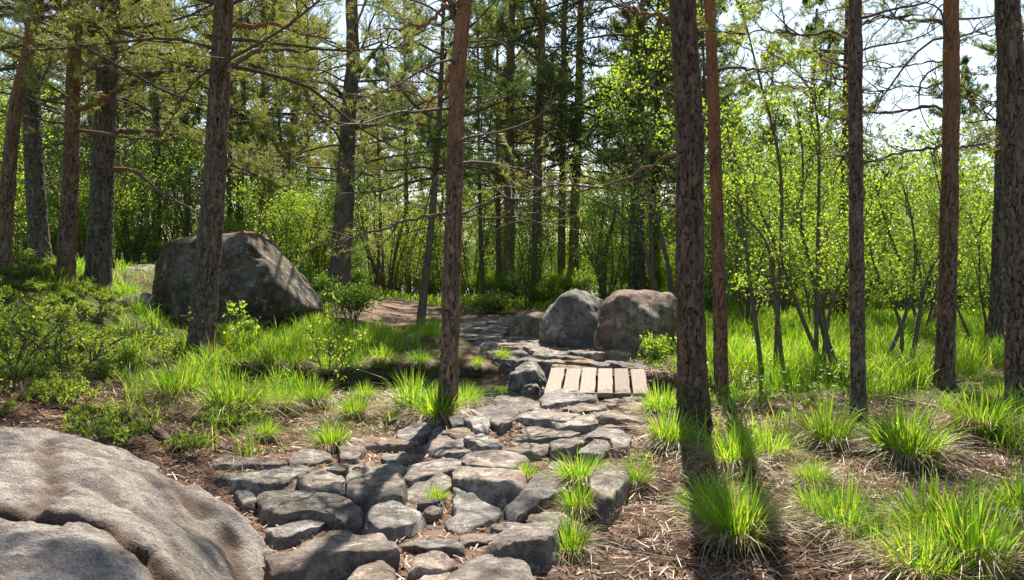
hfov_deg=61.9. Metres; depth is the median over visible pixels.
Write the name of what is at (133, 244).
leafy bush
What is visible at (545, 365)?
path stone
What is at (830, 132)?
pine tree
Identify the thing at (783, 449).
grass tussock
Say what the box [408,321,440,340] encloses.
grass tussock
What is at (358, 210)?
leafy sapling
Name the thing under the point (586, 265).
leafy sapling
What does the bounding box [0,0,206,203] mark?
pine tree
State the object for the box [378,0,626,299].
pine tree
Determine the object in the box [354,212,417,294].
bare thicket
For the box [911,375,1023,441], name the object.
grass tussock
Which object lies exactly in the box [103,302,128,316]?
bilberry bush
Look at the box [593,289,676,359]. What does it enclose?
boulder
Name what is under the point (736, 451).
grass tussock
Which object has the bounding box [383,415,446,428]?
path stone
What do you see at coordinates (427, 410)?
grass tussock
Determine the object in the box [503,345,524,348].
path stone
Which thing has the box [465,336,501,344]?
path stone
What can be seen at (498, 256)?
pine tree
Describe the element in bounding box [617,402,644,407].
path stone
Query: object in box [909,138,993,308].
leafy sapling
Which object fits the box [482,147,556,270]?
leafy sapling
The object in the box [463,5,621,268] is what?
pine tree
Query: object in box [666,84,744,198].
young pine
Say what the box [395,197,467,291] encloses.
leafy sapling
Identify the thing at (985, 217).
leafy sapling
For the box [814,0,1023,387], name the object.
pine tree
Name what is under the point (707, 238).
leafy sapling
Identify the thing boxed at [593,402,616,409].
path stone
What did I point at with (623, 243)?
leafy sapling
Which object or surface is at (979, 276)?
leafy shrub
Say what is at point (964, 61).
pine tree
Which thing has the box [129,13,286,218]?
pine tree
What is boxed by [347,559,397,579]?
path stone
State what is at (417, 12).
pine tree
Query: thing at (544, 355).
path stone
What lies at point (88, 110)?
young pine
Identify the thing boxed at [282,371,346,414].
grass tussock
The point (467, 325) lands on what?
path stone
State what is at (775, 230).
leafy sapling
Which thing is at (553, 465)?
path stone
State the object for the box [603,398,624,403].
path stone
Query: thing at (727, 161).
pine tree
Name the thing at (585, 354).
path stone
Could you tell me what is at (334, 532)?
path stone
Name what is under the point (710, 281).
leafy sapling
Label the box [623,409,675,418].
path stone
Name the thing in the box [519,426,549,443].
path stone
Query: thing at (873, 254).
leafy sapling
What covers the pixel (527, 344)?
path stone
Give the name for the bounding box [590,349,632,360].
path stone
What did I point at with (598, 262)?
leafy sapling
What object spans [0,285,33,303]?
bilberry bush
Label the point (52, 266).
bilberry bush
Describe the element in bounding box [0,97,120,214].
leafy sapling
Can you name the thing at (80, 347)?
bilberry bush
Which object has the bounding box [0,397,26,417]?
bilberry bush
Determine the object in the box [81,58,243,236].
leafy sapling
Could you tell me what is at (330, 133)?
pine tree
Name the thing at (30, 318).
bilberry bush
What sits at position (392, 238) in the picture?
leafy sapling
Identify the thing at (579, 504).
grass tussock
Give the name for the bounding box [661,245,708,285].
leafy sapling
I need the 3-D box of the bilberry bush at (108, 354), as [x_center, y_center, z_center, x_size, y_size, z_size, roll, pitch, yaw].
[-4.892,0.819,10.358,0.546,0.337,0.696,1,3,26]
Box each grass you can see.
[0,248,1023,492]
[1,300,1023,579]
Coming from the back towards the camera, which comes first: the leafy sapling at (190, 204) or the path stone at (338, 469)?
the leafy sapling at (190, 204)
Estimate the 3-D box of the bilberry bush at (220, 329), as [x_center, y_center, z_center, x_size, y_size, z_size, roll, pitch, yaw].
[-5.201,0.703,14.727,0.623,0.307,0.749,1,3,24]
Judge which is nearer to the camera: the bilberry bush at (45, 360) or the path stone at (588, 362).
the bilberry bush at (45, 360)
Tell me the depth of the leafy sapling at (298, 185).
27.38 m
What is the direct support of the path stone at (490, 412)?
on the ground at (396, 312)
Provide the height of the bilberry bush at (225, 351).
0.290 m
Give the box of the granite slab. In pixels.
[0,427,266,579]
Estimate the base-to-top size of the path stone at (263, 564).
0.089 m
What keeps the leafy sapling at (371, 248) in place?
on the ground at (396, 312)
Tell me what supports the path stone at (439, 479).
on the ground at (396, 312)
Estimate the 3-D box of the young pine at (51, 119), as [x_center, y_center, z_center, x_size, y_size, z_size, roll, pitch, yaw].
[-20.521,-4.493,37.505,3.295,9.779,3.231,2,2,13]
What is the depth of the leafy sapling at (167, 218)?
33.57 m
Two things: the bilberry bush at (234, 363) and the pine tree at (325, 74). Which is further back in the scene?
the pine tree at (325, 74)
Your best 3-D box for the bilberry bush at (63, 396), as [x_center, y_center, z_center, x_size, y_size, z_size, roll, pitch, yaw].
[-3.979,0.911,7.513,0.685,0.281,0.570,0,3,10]
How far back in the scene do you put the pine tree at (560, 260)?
28.55 m
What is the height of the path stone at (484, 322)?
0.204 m
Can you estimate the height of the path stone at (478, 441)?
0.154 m
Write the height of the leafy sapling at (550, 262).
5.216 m
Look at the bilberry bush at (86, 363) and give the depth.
9.85 m
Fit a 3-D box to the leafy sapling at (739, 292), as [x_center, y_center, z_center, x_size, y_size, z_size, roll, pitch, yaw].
[4.947,-1.536,17.458,4.047,5.015,4.598,1,3,13]
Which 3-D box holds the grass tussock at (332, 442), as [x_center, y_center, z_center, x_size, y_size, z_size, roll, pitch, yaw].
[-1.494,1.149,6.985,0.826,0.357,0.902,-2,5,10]
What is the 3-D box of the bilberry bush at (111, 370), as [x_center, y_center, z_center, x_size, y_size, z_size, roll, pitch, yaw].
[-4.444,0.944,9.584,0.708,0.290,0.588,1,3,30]
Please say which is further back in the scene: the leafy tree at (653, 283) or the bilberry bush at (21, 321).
the leafy tree at (653, 283)
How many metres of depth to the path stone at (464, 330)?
16.13 m
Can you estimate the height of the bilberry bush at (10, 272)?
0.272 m
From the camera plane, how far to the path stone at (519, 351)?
13.80 m
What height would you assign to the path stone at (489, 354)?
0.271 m
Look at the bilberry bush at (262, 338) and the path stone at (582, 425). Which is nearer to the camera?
the path stone at (582, 425)
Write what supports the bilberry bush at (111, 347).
on the ground at (396, 312)
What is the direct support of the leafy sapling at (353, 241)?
on the ground at (396, 312)
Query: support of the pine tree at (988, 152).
on the ground at (396, 312)
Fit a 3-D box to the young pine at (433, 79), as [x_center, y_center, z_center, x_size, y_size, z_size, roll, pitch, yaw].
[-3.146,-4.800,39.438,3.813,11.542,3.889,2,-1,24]
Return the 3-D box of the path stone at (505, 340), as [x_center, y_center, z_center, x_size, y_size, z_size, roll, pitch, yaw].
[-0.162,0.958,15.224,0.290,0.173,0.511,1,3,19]
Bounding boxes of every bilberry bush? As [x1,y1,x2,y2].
[0,263,20,279]
[0,275,7,283]
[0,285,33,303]
[0,299,15,313]
[0,312,47,328]
[0,318,22,338]
[0,328,42,346]
[0,336,27,353]
[0,349,14,360]
[0,351,17,367]
[0,361,60,385]
[0,365,9,381]
[0,379,11,392]
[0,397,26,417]
[1,315,39,333]
[5,260,41,278]
[7,276,53,293]
[8,301,61,322]
[12,244,27,256]
[12,252,49,265]
[12,377,66,401]
[16,329,52,343]
[17,245,35,255]
[20,334,80,353]
[21,264,53,276]
[21,376,106,407]
[22,349,80,372]
[25,293,61,309]
[25,303,77,323]
[25,368,82,391]
[32,346,89,368]
[36,263,55,273]
[37,257,55,265]
[38,325,71,335]
[42,327,89,340]
[44,289,77,303]
[50,332,99,353]
[53,300,97,318]
[55,401,161,446]
[57,283,90,302]
[65,321,95,331]
[66,400,122,420]
[70,357,127,375]
[72,279,95,292]
[76,345,138,364]
[77,275,96,284]
[78,327,119,339]
[80,304,114,320]
[80,362,143,387]
[82,330,119,348]
[85,283,102,293]
[87,339,125,353]
[90,288,122,303]
[94,287,126,301]
[97,324,130,337]
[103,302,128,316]
[120,334,171,353]
[144,336,179,345]
[154,340,195,358]
[160,429,220,455]
[199,354,248,373]
[200,402,269,428]
[202,392,271,419]
[209,350,230,362]
[215,345,240,359]
[216,324,227,335]
[216,335,229,341]
[217,340,246,351]
[230,335,257,344]
[240,346,263,359]
[246,331,273,340]
[257,347,289,356]
[260,327,277,336]
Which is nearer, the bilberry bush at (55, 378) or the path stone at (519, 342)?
the bilberry bush at (55, 378)
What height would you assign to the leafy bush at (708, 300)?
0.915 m
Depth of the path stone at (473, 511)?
5.16 m
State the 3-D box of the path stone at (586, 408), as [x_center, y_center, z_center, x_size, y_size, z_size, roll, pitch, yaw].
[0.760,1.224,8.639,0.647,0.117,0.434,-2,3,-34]
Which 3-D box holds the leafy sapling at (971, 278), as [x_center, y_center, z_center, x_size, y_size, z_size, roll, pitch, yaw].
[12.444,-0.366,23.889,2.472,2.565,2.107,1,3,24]
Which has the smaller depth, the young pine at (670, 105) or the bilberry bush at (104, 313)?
the bilberry bush at (104, 313)
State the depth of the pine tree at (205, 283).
12.34 m
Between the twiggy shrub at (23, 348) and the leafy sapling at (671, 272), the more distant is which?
the leafy sapling at (671, 272)
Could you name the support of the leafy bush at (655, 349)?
on the ground at (396, 312)
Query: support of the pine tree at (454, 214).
on the ground at (396, 312)
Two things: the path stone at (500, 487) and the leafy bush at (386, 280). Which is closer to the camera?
the path stone at (500, 487)
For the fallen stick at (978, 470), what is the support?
on the ground at (396, 312)
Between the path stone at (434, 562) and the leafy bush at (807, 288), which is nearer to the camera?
the path stone at (434, 562)
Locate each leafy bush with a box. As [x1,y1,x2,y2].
[13,183,48,240]
[14,203,84,257]
[113,224,169,263]
[191,213,260,233]
[276,241,303,265]
[296,265,341,296]
[297,251,368,274]
[317,275,391,320]
[351,268,374,285]
[356,271,405,290]
[403,270,441,296]
[430,267,467,296]
[461,264,499,294]
[461,267,502,293]
[463,289,525,313]
[486,265,542,304]
[517,279,562,306]
[530,262,567,289]
[542,267,593,295]
[551,264,596,293]
[580,257,628,295]
[597,282,628,293]
[615,254,675,291]
[638,330,676,363]
[704,285,744,315]
[726,248,794,304]
[760,268,812,306]
[788,289,806,308]
[803,263,889,309]
[804,293,829,310]
[865,261,989,315]
[868,291,902,311]
[887,291,929,310]
[973,289,988,303]
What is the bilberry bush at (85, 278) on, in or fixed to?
on the ground at (396, 312)
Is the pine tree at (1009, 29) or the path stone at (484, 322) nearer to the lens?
the pine tree at (1009, 29)
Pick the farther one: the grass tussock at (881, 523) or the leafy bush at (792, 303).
the leafy bush at (792, 303)
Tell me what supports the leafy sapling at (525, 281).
on the ground at (396, 312)
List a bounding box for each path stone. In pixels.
[210,455,286,470]
[214,464,314,496]
[234,490,256,513]
[255,490,363,533]
[261,556,264,570]
[262,546,277,555]
[263,533,400,579]
[264,518,325,548]
[288,449,332,466]
[296,469,345,496]
[323,463,348,476]
[323,529,352,536]
[338,442,366,464]
[345,467,407,512]
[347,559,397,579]
[348,463,407,475]
[349,437,421,453]
[352,462,386,469]
[363,500,426,542]
[380,453,419,466]
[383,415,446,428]
[396,421,431,446]
[401,537,465,556]
[402,458,462,487]
[406,550,457,579]
[407,471,452,503]
[417,498,443,511]
[418,572,450,579]
[419,434,464,458]
[422,506,443,522]
[427,426,441,442]
[438,318,465,322]
[441,427,471,439]
[443,492,501,534]
[444,449,471,459]
[444,554,536,579]
[449,414,464,428]
[451,466,526,508]
[453,486,467,499]
[458,533,496,547]
[459,327,481,333]
[459,333,488,339]
[459,405,472,416]
[460,324,474,327]
[462,450,537,472]
[463,416,489,434]
[463,432,502,451]
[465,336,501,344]
[469,321,486,324]
[469,331,502,336]
[473,324,484,327]
[474,405,519,419]
[478,342,520,345]
[480,346,520,352]
[482,326,507,329]
[482,329,508,336]
[483,521,561,570]
[486,321,498,324]
[486,350,531,358]
[489,414,513,434]
[490,522,522,533]
[491,357,519,371]
[492,395,539,413]
[501,339,511,342]
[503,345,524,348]
[504,470,568,523]
[505,442,548,461]
[506,350,526,353]
[507,431,567,443]
[508,335,536,340]
[509,340,527,344]
[512,357,544,371]
[515,412,575,426]
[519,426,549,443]
[522,346,547,352]
[523,428,581,441]
[524,411,579,415]
[525,343,549,345]
[527,348,557,354]
[527,512,591,541]
[529,345,550,347]
[532,350,566,359]
[532,408,555,412]
[539,389,599,408]
[540,359,564,375]
[547,461,565,470]
[548,437,584,465]
[549,415,598,434]
[550,347,569,349]
[550,364,586,367]
[551,355,587,360]
[555,365,597,373]
[558,348,592,350]
[562,403,611,414]
[563,359,597,366]
[567,350,592,357]
[578,439,610,466]
[584,427,631,457]
[588,411,622,417]
[588,462,629,528]
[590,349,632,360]
[593,362,626,368]
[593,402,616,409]
[596,413,674,424]
[601,424,650,434]
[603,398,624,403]
[605,360,638,362]
[607,362,654,370]
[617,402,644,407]
[617,405,636,411]
[622,397,661,402]
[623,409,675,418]
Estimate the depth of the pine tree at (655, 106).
28.39 m
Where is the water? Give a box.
[237,374,660,406]
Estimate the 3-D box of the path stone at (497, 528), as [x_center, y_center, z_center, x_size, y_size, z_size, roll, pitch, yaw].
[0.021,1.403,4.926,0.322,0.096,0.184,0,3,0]
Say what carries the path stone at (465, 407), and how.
on the ground at (396, 312)
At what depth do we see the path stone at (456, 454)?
6.72 m
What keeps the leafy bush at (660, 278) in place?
on the ground at (396, 312)
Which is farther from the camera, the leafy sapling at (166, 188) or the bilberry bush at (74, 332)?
the leafy sapling at (166, 188)
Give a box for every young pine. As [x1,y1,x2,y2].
[0,39,46,111]
[0,42,62,227]
[18,64,64,181]
[24,80,80,191]
[53,0,177,262]
[56,27,137,178]
[84,83,150,262]
[120,57,181,263]
[120,84,181,261]
[132,61,201,237]
[146,45,227,239]
[151,41,205,221]
[233,0,337,244]
[247,40,323,251]
[330,98,403,286]
[355,51,422,291]
[355,148,403,272]
[399,63,480,295]
[403,121,476,267]
[484,68,558,261]
[501,134,556,293]
[531,66,609,267]
[580,49,650,284]
[582,3,673,256]
[583,14,675,288]
[593,54,672,280]
[644,65,708,215]
[648,0,786,290]
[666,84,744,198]
[738,120,790,232]
[764,145,801,240]
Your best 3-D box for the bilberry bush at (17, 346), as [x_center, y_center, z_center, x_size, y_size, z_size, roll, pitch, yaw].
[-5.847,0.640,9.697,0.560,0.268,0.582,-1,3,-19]
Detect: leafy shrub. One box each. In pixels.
[829,131,969,368]
[897,185,998,347]
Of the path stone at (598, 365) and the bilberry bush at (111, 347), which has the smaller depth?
the bilberry bush at (111, 347)
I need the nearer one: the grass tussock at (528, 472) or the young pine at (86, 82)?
the grass tussock at (528, 472)
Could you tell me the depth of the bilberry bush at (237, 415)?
7.55 m
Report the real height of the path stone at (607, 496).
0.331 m
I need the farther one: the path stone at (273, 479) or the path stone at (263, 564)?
the path stone at (273, 479)
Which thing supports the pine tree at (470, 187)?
on the ground at (396, 312)
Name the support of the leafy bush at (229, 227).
on the ground at (396, 312)
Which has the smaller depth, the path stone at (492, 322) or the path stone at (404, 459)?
the path stone at (404, 459)
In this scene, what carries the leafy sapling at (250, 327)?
on the ground at (396, 312)
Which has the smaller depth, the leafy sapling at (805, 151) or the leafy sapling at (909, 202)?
the leafy sapling at (805, 151)
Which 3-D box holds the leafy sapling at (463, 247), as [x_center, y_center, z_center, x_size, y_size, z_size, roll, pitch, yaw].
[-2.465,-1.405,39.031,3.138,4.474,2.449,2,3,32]
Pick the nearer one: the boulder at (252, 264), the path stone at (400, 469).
the path stone at (400, 469)
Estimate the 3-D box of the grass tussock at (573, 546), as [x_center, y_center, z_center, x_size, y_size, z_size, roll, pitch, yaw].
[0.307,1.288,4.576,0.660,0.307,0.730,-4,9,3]
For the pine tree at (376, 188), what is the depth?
56.30 m
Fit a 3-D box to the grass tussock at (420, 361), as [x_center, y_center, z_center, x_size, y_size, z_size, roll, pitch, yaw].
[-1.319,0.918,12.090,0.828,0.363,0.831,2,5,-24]
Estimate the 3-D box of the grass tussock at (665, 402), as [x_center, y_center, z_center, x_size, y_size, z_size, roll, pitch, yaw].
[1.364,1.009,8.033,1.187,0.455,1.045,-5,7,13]
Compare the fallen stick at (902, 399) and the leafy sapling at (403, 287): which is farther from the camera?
the leafy sapling at (403, 287)
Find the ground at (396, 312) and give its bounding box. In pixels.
[0,256,1023,579]
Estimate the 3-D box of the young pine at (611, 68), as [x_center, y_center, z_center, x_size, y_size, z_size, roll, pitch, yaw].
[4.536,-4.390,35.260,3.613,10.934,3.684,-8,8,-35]
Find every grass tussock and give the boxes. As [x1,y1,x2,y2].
[119,351,231,411]
[142,361,312,425]
[232,415,294,446]
[264,384,315,414]
[268,340,315,373]
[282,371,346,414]
[283,411,375,452]
[306,351,355,374]
[319,386,383,423]
[334,380,385,402]
[355,341,403,368]
[360,367,467,425]
[374,376,492,430]
[398,344,439,368]
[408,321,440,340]
[414,484,456,506]
[427,331,467,342]
[458,380,495,410]
[461,356,489,369]
[487,346,516,359]
[510,457,540,482]
[526,442,633,491]
[535,477,617,521]
[536,505,620,571]
[603,379,712,419]
[608,450,668,494]
[619,398,728,459]
[630,444,855,577]
[653,417,795,479]
[654,463,778,523]
[715,421,828,467]
[764,449,863,495]
[765,468,878,539]
[770,469,907,566]
[778,388,880,459]
[796,392,1007,480]
[798,510,1012,579]
[805,501,934,572]
[822,465,1023,578]
[834,411,966,461]
[839,467,1023,579]
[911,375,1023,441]
[927,454,1023,529]
[959,379,1003,403]
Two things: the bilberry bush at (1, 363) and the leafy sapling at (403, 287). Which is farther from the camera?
the leafy sapling at (403, 287)
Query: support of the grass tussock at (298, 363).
on the ground at (396, 312)
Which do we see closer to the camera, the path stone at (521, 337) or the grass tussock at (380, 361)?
the grass tussock at (380, 361)
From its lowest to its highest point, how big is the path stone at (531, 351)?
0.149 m
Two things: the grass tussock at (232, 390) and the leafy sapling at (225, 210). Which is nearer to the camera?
the grass tussock at (232, 390)
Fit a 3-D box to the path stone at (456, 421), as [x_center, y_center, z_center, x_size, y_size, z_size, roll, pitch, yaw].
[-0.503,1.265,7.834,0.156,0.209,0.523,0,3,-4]
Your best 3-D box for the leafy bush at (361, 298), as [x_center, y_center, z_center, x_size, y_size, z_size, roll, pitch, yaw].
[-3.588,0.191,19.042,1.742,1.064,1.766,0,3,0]
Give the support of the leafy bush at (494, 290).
on the ground at (396, 312)
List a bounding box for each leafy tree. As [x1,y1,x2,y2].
[553,0,759,297]
[589,0,904,372]
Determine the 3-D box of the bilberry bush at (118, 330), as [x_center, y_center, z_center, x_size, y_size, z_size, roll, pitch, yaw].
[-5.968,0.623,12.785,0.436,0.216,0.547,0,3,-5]
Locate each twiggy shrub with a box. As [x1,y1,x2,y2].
[0,293,114,382]
[0,299,203,385]
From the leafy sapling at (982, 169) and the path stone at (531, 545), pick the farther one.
the leafy sapling at (982, 169)
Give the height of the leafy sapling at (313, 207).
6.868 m
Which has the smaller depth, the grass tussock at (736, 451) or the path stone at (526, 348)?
the grass tussock at (736, 451)
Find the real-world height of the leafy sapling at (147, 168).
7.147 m
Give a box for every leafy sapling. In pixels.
[0,64,163,260]
[0,67,81,244]
[0,70,51,221]
[0,80,60,250]
[0,84,64,220]
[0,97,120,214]
[0,161,79,250]
[18,175,87,255]
[46,163,149,261]
[53,165,156,263]
[56,120,204,264]
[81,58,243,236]
[86,89,182,261]
[87,124,233,255]
[120,124,198,240]
[140,175,186,243]
[161,206,234,241]
[177,170,267,222]
[192,194,278,247]
[194,122,288,236]
[222,300,260,351]
[225,111,326,245]
[225,137,316,243]
[225,165,323,237]
[225,171,335,273]
[228,118,296,244]
[242,153,365,270]
[260,188,355,277]
[264,181,365,273]
[267,206,323,248]
[269,134,365,250]
[275,162,383,253]
[295,172,375,283]
[297,289,367,393]
[303,138,402,269]
[319,172,392,259]
[327,150,428,285]
[353,234,390,273]
[354,201,443,293]
[364,206,443,294]
[370,203,421,287]
[371,173,466,299]
[373,237,435,293]
[388,128,482,297]
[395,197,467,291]
[395,219,474,296]
[402,123,522,297]
[412,178,495,291]
[419,151,494,293]
[432,211,485,295]
[435,193,525,295]
[439,252,474,295]
[463,195,551,276]
[464,225,527,292]
[465,225,530,272]
[473,190,570,307]
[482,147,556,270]
[484,190,555,295]
[489,237,549,275]
[515,172,569,276]
[517,198,593,286]
[522,244,568,277]
[531,161,665,298]
[533,161,599,258]
[559,162,628,299]
[566,234,609,293]
[569,208,648,295]
[579,189,669,265]
[579,208,648,290]
[580,187,626,242]
[583,206,663,284]
[587,147,672,265]
[589,199,674,289]
[597,221,674,265]
[643,139,773,289]
[646,191,779,315]
[652,140,805,290]
[653,97,864,324]
[659,246,675,291]
[661,196,725,287]
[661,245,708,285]
[664,207,760,301]
[707,195,775,302]
[722,158,838,305]
[724,139,874,314]
[725,183,832,307]
[736,138,837,306]
[742,151,838,300]
[749,167,919,324]
[760,130,872,307]
[761,131,910,267]
[771,155,939,312]
[791,168,917,308]
[799,257,822,308]
[804,209,903,301]
[808,104,994,328]
[808,210,914,307]
[827,157,941,309]
[828,172,938,308]
[834,171,934,310]
[863,136,981,272]
[865,143,993,313]
[872,137,983,267]
[875,233,935,309]
[880,176,987,310]
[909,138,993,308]
[911,212,991,309]
[919,237,990,310]
[930,238,980,308]
[934,228,991,311]
[959,186,991,309]
[963,141,993,241]
[963,184,992,235]
[966,249,990,309]
[968,191,992,275]
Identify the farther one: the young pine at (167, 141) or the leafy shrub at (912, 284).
the young pine at (167, 141)
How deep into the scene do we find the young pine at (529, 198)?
36.94 m
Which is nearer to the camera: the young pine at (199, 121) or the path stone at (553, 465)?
the path stone at (553, 465)
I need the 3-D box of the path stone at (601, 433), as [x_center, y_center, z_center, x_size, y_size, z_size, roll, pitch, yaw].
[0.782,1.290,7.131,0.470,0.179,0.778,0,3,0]
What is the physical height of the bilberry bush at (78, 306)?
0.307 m
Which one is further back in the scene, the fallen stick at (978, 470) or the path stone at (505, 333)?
the path stone at (505, 333)
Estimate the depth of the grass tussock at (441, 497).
5.63 m
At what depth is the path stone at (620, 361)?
12.53 m
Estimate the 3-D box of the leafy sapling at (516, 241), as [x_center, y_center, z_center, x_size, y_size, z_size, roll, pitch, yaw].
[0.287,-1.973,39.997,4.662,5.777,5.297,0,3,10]
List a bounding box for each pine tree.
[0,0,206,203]
[0,0,208,192]
[0,0,211,263]
[0,0,254,291]
[0,0,264,278]
[0,0,316,303]
[0,0,444,359]
[42,0,288,263]
[48,79,196,256]
[119,0,342,232]
[125,62,284,237]
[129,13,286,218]
[137,0,339,230]
[182,3,358,243]
[190,0,342,234]
[203,0,522,292]
[205,0,384,248]
[233,0,403,274]
[233,132,317,221]
[273,84,403,254]
[279,0,586,414]
[321,0,536,326]
[325,97,418,253]
[329,84,486,292]
[358,0,473,295]
[372,85,492,256]
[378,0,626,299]
[395,0,610,252]
[424,11,529,294]
[434,0,649,304]
[443,0,550,293]
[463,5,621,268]
[464,0,672,294]
[465,0,674,274]
[475,0,771,289]
[477,0,714,440]
[545,0,754,286]
[566,45,753,291]
[580,0,826,287]
[615,70,750,249]
[658,0,818,397]
[672,131,761,259]
[696,0,947,431]
[720,40,839,304]
[725,0,923,305]
[725,0,963,317]
[773,65,923,212]
[790,0,1004,353]
[813,107,872,228]
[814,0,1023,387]
[863,0,1023,410]
[885,53,994,232]
[918,0,1023,223]
[975,4,1023,202]
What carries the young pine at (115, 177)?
on the ground at (396, 312)
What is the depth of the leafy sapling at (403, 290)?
46.21 m
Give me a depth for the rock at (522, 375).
11.20 m
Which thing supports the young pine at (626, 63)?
on the ground at (396, 312)
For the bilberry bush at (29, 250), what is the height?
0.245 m
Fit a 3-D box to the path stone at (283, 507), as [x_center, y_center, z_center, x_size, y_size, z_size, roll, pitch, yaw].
[-1.250,1.382,5.307,0.993,0.201,0.547,1,3,15]
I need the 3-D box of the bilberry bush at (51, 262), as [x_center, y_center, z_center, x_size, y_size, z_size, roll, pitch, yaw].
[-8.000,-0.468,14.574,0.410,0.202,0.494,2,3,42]
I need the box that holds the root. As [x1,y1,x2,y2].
[84,404,181,451]
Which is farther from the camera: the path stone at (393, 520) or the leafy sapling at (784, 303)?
the leafy sapling at (784, 303)
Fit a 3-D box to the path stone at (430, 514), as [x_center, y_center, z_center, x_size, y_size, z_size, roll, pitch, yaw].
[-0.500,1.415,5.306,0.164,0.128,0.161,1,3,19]
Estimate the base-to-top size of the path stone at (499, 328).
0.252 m
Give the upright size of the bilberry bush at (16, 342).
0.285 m
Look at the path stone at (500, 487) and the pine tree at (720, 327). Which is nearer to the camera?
the path stone at (500, 487)
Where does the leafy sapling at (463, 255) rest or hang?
on the ground at (396, 312)
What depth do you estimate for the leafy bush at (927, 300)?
18.86 m
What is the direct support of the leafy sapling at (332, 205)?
on the ground at (396, 312)
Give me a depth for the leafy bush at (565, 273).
27.82 m
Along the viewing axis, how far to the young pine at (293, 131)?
28.42 m
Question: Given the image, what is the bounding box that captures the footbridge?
[544,368,648,397]
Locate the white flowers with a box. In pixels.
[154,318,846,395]
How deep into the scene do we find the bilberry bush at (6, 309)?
11.63 m
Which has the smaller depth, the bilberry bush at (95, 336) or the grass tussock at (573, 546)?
the grass tussock at (573, 546)
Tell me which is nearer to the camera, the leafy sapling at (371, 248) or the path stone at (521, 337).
the path stone at (521, 337)
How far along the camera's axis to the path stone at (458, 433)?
7.41 m
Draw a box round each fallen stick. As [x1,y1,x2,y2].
[671,515,702,539]
[887,395,936,405]
[887,403,938,407]
[975,469,1010,479]
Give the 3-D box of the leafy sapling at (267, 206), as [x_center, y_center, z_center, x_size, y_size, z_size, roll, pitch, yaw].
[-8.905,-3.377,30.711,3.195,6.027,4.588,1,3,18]
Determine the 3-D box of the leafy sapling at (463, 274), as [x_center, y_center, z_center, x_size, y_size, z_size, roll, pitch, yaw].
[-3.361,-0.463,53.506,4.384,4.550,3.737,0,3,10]
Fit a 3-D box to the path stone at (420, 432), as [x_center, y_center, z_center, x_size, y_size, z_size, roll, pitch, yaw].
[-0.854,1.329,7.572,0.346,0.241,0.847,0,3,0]
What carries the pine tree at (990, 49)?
on the ground at (396, 312)
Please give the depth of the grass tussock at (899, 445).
6.59 m
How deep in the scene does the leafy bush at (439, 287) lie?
39.07 m
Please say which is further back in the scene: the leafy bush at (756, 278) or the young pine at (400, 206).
the young pine at (400, 206)
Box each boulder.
[112,264,154,270]
[116,292,157,315]
[152,231,322,331]
[507,309,544,338]
[539,289,603,347]
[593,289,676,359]
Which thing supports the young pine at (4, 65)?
on the ground at (396, 312)
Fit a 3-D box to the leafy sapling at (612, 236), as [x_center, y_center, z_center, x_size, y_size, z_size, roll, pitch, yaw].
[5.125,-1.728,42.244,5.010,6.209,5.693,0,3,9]
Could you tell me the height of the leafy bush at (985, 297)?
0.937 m
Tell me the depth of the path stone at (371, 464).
6.22 m
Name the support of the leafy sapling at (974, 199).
on the ground at (396, 312)
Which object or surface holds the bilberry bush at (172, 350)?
on the ground at (396, 312)
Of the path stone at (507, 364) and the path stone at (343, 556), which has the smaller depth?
the path stone at (343, 556)
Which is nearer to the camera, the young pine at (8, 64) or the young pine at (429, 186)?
the young pine at (8, 64)
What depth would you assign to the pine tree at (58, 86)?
34.87 m
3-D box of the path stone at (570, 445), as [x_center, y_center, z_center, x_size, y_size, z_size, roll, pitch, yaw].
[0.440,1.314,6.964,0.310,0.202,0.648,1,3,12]
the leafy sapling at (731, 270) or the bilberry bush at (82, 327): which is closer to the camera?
the bilberry bush at (82, 327)
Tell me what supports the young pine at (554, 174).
on the ground at (396, 312)
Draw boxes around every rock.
[364,423,386,430]
[403,334,415,340]
[479,341,499,348]
[507,361,546,390]
[520,383,540,393]
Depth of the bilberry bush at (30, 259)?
13.86 m
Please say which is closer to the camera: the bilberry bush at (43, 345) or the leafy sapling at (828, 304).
the bilberry bush at (43, 345)
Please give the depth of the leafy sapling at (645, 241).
37.57 m
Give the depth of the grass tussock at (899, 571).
4.08 m
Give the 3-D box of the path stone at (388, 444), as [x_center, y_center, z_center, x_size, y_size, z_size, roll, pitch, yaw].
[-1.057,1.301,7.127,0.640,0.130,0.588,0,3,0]
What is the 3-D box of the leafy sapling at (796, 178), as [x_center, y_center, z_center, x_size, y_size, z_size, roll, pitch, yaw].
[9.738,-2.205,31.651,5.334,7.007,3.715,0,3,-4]
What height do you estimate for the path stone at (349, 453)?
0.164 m
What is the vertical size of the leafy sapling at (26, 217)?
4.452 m
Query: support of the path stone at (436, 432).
on the ground at (396, 312)
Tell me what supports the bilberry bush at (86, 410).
on the ground at (396, 312)
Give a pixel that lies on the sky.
(978, 56)
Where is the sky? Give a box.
[0,0,1023,245]
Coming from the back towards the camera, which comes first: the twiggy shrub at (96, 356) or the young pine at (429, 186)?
the young pine at (429, 186)
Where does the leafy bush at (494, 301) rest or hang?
on the ground at (396, 312)
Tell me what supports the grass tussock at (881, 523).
on the ground at (396, 312)
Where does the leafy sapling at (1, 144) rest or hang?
on the ground at (396, 312)
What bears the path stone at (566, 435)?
on the ground at (396, 312)
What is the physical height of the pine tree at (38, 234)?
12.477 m
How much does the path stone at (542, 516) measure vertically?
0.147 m
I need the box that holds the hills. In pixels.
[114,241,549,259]

